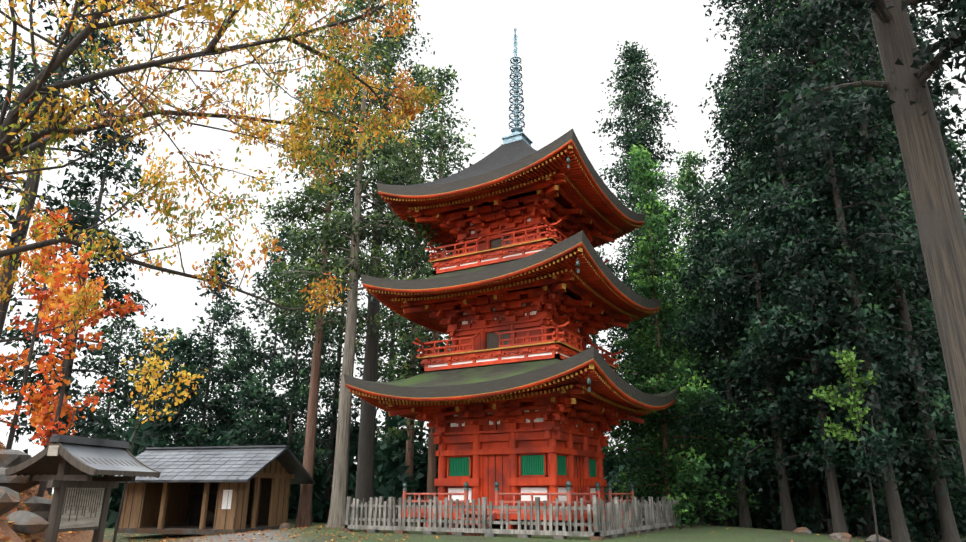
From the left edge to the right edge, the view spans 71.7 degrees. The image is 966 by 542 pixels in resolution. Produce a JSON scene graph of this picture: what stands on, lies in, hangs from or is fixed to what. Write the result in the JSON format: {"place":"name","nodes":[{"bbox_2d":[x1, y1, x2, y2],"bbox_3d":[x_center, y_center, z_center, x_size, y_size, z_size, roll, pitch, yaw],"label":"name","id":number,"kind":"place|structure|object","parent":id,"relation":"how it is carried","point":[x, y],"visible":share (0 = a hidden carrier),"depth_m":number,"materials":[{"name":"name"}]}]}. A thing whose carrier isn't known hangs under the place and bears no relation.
{"place":"outdoors","nodes":[
{"label":"outdoors","id":0,"kind":"place"},
{"bbox_2d":[0,444,965,541],"bbox_3d":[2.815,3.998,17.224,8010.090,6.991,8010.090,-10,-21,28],"label":"ground","id":1,"kind":"structure","parent":0,"point":[698,533],"depth_m":21.42,"materials":[{"name":"green plant"}]},
{"bbox_2d":[0,207,89,449],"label":"red maple","id":2,"kind":"object","parent":1,"relation":"on","point":[42,295],"visible":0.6,"depth_m":21.09,"materials":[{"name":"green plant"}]},
{"bbox_2d":[0,0,160,338],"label":"tree","id":3,"kind":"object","parent":1,"relation":"on","point":[30,182],"depth_m":24.40,"materials":[{"name":"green plant"}]},
{"bbox_2d":[20,250,143,496],"bbox_3d":[-11.666,2.821,18.850,3.411,7.142,2.989,-10,-21,28],"label":"red maple","id":4,"kind":"object","parent":1,"relation":"on","point":[60,407],"visible":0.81,"depth_m":18.68,"materials":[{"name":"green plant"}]},
{"bbox_2d":[5,434,160,541],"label":"notice board","id":5,"kind":"object","parent":1,"relation":"on","point":[68,468],"visible":1,"depth_m":13.79,"materials":[{"name":"grey wood"}]},
{"bbox_2d":[0,119,177,495],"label":"tree","id":6,"kind":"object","parent":1,"relation":"on","point":[93,420],"depth_m":27.39,"materials":[{"name":"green plant"}]},
{"bbox_2d":[36,289,156,451],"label":"cedar","id":7,"kind":"object","parent":1,"relation":"on","point":[117,324],"visible":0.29,"depth_m":43.83,"materials":[{"name":"green plant"}]},
{"bbox_2d":[103,325,169,522],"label":"cedar","id":8,"kind":"object","parent":1,"relation":"on","point":[140,362],"visible":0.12,"depth_m":46.20,"materials":[{"name":"green plant"}]},
{"bbox_2d":[114,327,204,453],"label":"cedar","id":9,"kind":"object","parent":1,"relation":"on","point":[162,356],"visible":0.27,"depth_m":42.09,"materials":[{"name":"green plant"}]},
{"bbox_2d":[112,328,207,541],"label":"yellow maple","id":10,"kind":"object","parent":1,"relation":"on","point":[142,382],"visible":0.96,"depth_m":24.05,"materials":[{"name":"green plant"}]},
{"bbox_2d":[110,329,211,512],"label":"cedar","id":11,"kind":"object","parent":1,"relation":"on","point":[187,348],"visible":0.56,"depth_m":40.35,"materials":[{"name":"green plant"}]},
{"bbox_2d":[140,370,187,441],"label":"cedar","id":12,"kind":"object","parent":1,"relation":"on","point":[168,397],"depth_m":56.95,"materials":[{"name":"green plant"}]},
{"bbox_2d":[175,349,222,445],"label":"cedar","id":13,"kind":"object","parent":1,"relation":"on","point":[203,395],"visible":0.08,"depth_m":56.86,"materials":[{"name":"green plant"}]},
{"bbox_2d":[150,242,250,446],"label":"cedar","id":14,"kind":"object","parent":1,"relation":"on","point":[225,315],"visible":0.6,"depth_m":45.41,"materials":[{"name":"green plant"}]},
{"bbox_2d":[114,445,314,534],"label":"storage shed","id":15,"kind":"structure","parent":1,"relation":"on","point":[213,490],"depth_m":29.43,"materials":[{"name":"wood"}]},
{"bbox_2d":[0,0,440,342],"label":"autumn tree","id":16,"kind":"object","parent":1,"relation":"on","point":[55,129],"visible":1,"depth_m":10.70,"materials":[{"name":"yellow plant"}]},
{"bbox_2d":[199,320,255,442],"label":"cedar","id":17,"kind":"object","parent":1,"relation":"on","point":[237,351],"visible":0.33,"depth_m":48.86,"materials":[{"name":"green plant"}]},
{"bbox_2d":[201,330,266,438],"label":"cedar","id":18,"kind":"object","parent":1,"relation":"on","point":[248,340],"visible":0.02,"depth_m":56.62,"materials":[{"name":"green plant"}]},
{"bbox_2d":[217,373,292,527],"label":"cedar","id":19,"kind":"object","parent":1,"relation":"on","point":[251,393],"visible":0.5,"depth_m":38.02,"materials":[{"name":"green plant"}]},
{"bbox_2d":[220,223,311,445],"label":"cedar","id":20,"kind":"object","parent":1,"relation":"on","point":[250,361],"visible":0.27,"depth_m":47.98,"materials":[{"name":"green plant"}]},
{"bbox_2d":[239,223,330,487],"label":"cedar","id":21,"kind":"object","parent":1,"relation":"on","point":[302,395],"visible":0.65,"depth_m":43.36,"materials":[{"name":"green plant"}]},
{"bbox_2d":[276,302,341,472],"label":"cedar","id":22,"kind":"object","parent":1,"relation":"on","point":[324,380],"visible":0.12,"depth_m":53.05,"materials":[{"name":"green plant"}]},
{"bbox_2d":[250,6,394,527],"bbox_3d":[-8.851,-2.165,36.411,7.441,30.546,8.146,15,-24,-38],"label":"cedar","id":23,"kind":"object","parent":1,"relation":"on","point":[304,516],"visible":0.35,"depth_m":34.81,"materials":[{"name":"green plant"}]},
{"bbox_2d":[289,195,380,521],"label":"cedar","id":24,"kind":"object","parent":1,"relation":"on","point":[334,405],"visible":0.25,"depth_m":47.72,"materials":[{"name":"green plant"}]},
{"bbox_2d":[253,0,451,526],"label":"cedar","id":25,"kind":"object","parent":1,"relation":"on","point":[339,496],"visible":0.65,"depth_m":31.04,"materials":[{"name":"green plant"}]},
{"bbox_2d":[294,0,452,523],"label":"cedar","id":26,"kind":"object","parent":1,"relation":"on","point":[365,470],"visible":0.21,"depth_m":37.21,"materials":[{"name":"green plant"}]},
{"bbox_2d":[351,181,431,488],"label":"cedar","id":27,"kind":"object","parent":1,"relation":"on","point":[392,354],"visible":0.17,"depth_m":51.90,"materials":[{"name":"green plant"}]},
{"bbox_2d":[333,60,451,499],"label":"cedar","id":28,"kind":"object","parent":1,"relation":"on","point":[409,461],"visible":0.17,"depth_m":44.89,"materials":[{"name":"green plant"}]},
{"bbox_2d":[376,65,483,502],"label":"cedar","id":29,"kind":"object","parent":1,"relation":"on","point":[432,448],"visible":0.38,"depth_m":41.85,"materials":[{"name":"green plant"}]},
{"bbox_2d":[0,440,862,541],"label":"rocks","id":30,"kind":"object","parent":1,"relation":"on","point":[68,532],"visible":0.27,"depth_m":21.00,"materials":[{"name":"grey stone"}]},
{"bbox_2d":[0,449,890,541],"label":"rocks","id":31,"kind":"object","parent":1,"relation":"on","point":[34,519],"visible":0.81,"depth_m":13.81,"materials":[{"name":"stone"}]},
{"bbox_2d":[343,27,677,536],"bbox_3d":[1.584,-1.046,29.361,10.200,23.175,10.200,-10,-21,28],"label":"pagoda","id":32,"kind":"object","parent":1,"relation":"on","point":[520,392],"visible":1,"depth_m":25.51,"materials":[{"name":"red paint"}]},
{"bbox_2d":[341,496,684,540],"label":"picket fence","id":33,"kind":"object","parent":1,"relation":"on","point":[653,519],"visible":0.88,"depth_m":22.11,"materials":[{"name":"grey wood"}]},
{"bbox_2d":[95,411,965,533],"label":"understory shrubs","id":34,"kind":"object","parent":1,"relation":"on","point":[395,469],"visible":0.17,"depth_m":41.66,"materials":[{"name":"green plant"}]},
{"bbox_2d":[587,332,605,447],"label":"cedar","id":35,"kind":"object","parent":1,"relation":"on","point":[597,336],"visible":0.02,"depth_m":44.51,"materials":[{"name":"green plant"}]},
{"bbox_2d":[586,242,640,475],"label":"cedar","id":36,"kind":"object","parent":1,"relation":"on","point":[608,265],"visible":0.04,"depth_m":49.10,"materials":[{"name":"green plant"}]},
{"bbox_2d":[600,284,638,452],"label":"cedar","id":37,"kind":"object","parent":1,"relation":"on","point":[608,338],"visible":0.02,"depth_m":52.26,"materials":[{"name":"green plant"}]},
{"bbox_2d":[591,40,720,471],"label":"tall cedar","id":38,"kind":"object","parent":1,"relation":"on","point":[628,85],"visible":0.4,"depth_m":50.24,"materials":[{"name":"green plant"}]},
{"bbox_2d":[603,231,720,523],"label":"cedar","id":39,"kind":"object","parent":1,"relation":"on","point":[631,329],"visible":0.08,"depth_m":45.19,"materials":[{"name":"green plant"}]},
{"bbox_2d":[625,304,745,524],"bbox_3d":[11.286,7.800,38.030,7.398,13.133,7.519,-10,-21,28],"label":"cedar","id":40,"kind":"object","parent":1,"relation":"on","point":[675,434],"visible":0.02,"depth_m":37.93,"materials":[{"name":"green plant"}]},
{"bbox_2d":[646,269,726,525],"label":"cedar","id":41,"kind":"object","parent":1,"relation":"on","point":[712,522],"visible":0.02,"depth_m":41.24,"materials":[{"name":"green plant"}]},
{"bbox_2d":[602,144,774,528],"bbox_3d":[8.498,2.321,31.781,7.944,19.070,7.385,-10,-21,28],"label":"cypress","id":42,"kind":"object","parent":1,"relation":"on","point":[647,284],"visible":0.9,"depth_m":30.48,"materials":[{"name":"green plant"}]},
{"bbox_2d":[654,151,769,526],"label":"cypress","id":43,"kind":"object","parent":1,"relation":"on","point":[685,178],"visible":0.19,"depth_m":40.03,"materials":[{"name":"green plant"}]},
{"bbox_2d":[677,385,772,528],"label":"young cedar","id":44,"kind":"object","parent":1,"relation":"on","point":[735,522],"visible":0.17,"depth_m":32.77,"materials":[{"name":"green plant"}]},
{"bbox_2d":[647,209,824,527],"bbox_3d":[11.853,4.152,31.751,7.689,15.331,7.816,-1,-18,3],"label":"cedar","id":45,"kind":"object","parent":1,"relation":"on","point":[714,332],"visible":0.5,"depth_m":31.12,"materials":[{"name":"green plant"}]},
{"bbox_2d":[715,479,779,526],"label":"young cedar","id":46,"kind":"object","parent":1,"relation":"on","point":[753,511],"depth_m":35.86,"materials":[{"name":"green plant"}]},
{"bbox_2d":[685,182,821,528],"bbox_3d":[13.661,3.842,36.276,8.340,19.452,8.207,-10,-21,28],"label":"cedar","id":47,"kind":"object","parent":1,"relation":"on","point":[721,216],"depth_m":36.50,"materials":[{"name":"green plant"}]},
{"bbox_2d":[720,339,816,529],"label":"young cedar","id":48,"kind":"object","parent":1,"relation":"on","point":[772,512],"visible":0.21,"depth_m":30.96,"materials":[{"name":"green plant"}]},
{"bbox_2d":[675,68,873,530],"bbox_3d":[12.742,0.290,31.278,8.214,22.476,8.449,-10,-21,28],"label":"cedar","id":49,"kind":"object","parent":1,"relation":"on","point":[787,518],"visible":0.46,"depth_m":30.84,"materials":[{"name":"green plant"}]},
{"bbox_2d":[707,4,869,532],"bbox_3d":[15.602,-1.914,35.154,8.421,29.597,7.789,16,-24,-39],"label":"cedar","id":50,"kind":"object","parent":1,"relation":"on","point":[813,490],"visible":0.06,"depth_m":35.48,"materials":[{"name":"green plant"}]},
{"bbox_2d":[753,425,827,529],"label":"young cedar","id":51,"kind":"object","parent":1,"relation":"on","point":[802,495],"visible":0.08,"depth_m":34.14,"materials":[{"name":"green plant"}]},
{"bbox_2d":[700,0,924,533],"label":"cedar","id":52,"kind":"object","parent":1,"relation":"on","point":[829,447],"visible":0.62,"depth_m":28.11,"materials":[{"name":"green plant"}]},
{"bbox_2d":[770,378,883,533],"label":"young cedar","id":53,"kind":"object","parent":1,"relation":"on","point":[804,522],"visible":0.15,"depth_m":28.53,"materials":[{"name":"green plant"}]},
{"bbox_2d":[729,0,948,536],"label":"cedar","id":54,"kind":"object","parent":1,"relation":"on","point":[869,528],"visible":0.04,"depth_m":31.12,"materials":[{"name":"green plant"}]},
{"bbox_2d":[714,0,965,476],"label":"cedar","id":55,"kind":"object","parent":1,"relation":"on","point":[925,152],"visible":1,"depth_m":12.00,"materials":[{"name":"green plant"}]},
{"bbox_2d":[819,370,860,529],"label":"young cedar","id":56,"kind":"object","parent":1,"relation":"on","point":[839,490],"depth_m":35.09,"materials":[{"name":"green plant"}]},
{"bbox_2d":[809,346,879,541],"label":"sapling","id":57,"kind":"object","parent":1,"relation":"on","point":[840,400],"visible":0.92,"depth_m":23.40,"materials":[{"name":"green plant"}]},
{"bbox_2d":[730,0,959,541],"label":"cedar","id":58,"kind":"object","parent":1,"relation":"on","point":[877,437],"visible":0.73,"depth_m":26.48,"materials":[{"name":"green plant"}]},
{"bbox_2d":[797,364,915,534],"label":"young cedar","id":59,"kind":"object","parent":1,"relation":"on","point":[857,529],"visible":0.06,"depth_m":30.93,"materials":[{"name":"green plant"}]},
{"bbox_2d":[762,0,965,537],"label":"cedar","id":60,"kind":"object","parent":1,"relation":"on","point":[904,259],"visible":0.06,"depth_m":30.59,"materials":[{"name":"green plant"}]},
{"bbox_2d":[777,0,965,541],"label":"cedar","id":61,"kind":"object","parent":1,"relation":"on","point":[942,411],"visible":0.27,"depth_m":26.69,"materials":[{"name":"green plant"}]},
{"bbox_2d":[817,356,956,541],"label":"young cedar","id":62,"kind":"object","parent":1,"relation":"on","point":[886,532],"visible":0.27,"depth_m":26.39,"materials":[{"name":"green plant"}]},
{"bbox_2d":[832,6,965,502],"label":"cedar","id":63,"kind":"object","parent":1,"relation":"on","point":[916,24],"visible":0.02,"depth_m":33.79,"materials":[{"name":"green plant"}]},
{"bbox_2d":[853,39,965,339],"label":"cedar","id":64,"kind":"object","parent":1,"relation":"on","point":[949,160],"depth_m":40.96,"materials":[{"name":"green plant"}]},
{"bbox_2d":[854,12,965,349],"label":"cedar","id":65,"kind":"object","parent":1,"relation":"on","point":[961,197],"depth_m":38.52,"materials":[{"name":"green plant"}]},
{"bbox_2d":[872,349,965,535],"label":"young cedar","id":66,"kind":"object","parent":1,"relation":"on","point":[911,505],"visible":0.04,"depth_m":30.53,"materials":[{"name":"green plant"}]},
{"bbox_2d":[873,374,965,540],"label":"young cedar","id":67,"kind":"object","parent":1,"relation":"on","point":[911,493],"visible":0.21,"depth_m":27.07,"materials":[{"name":"green plant"}]},
{"bbox_2d":[902,337,965,541],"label":"young cedar","id":68,"kind":"object","parent":1,"relation":"on","point":[962,488],"visible":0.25,"depth_m":26.51,"materials":[{"name":"green plant"}]},
{"bbox_2d":[923,358,963,532],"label":"young cedar","id":69,"kind":"object","parent":1,"relation":"on","point":[955,482],"visible":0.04,"depth_m":31.28,"materials":[{"name":"green plant"}]},
{"bbox_2d":[0,0,965,493],"label":"sky","id":70,"kind":"structure","parent":0,"point":[566,48],"materials":[{"name":"white"}]}
]}

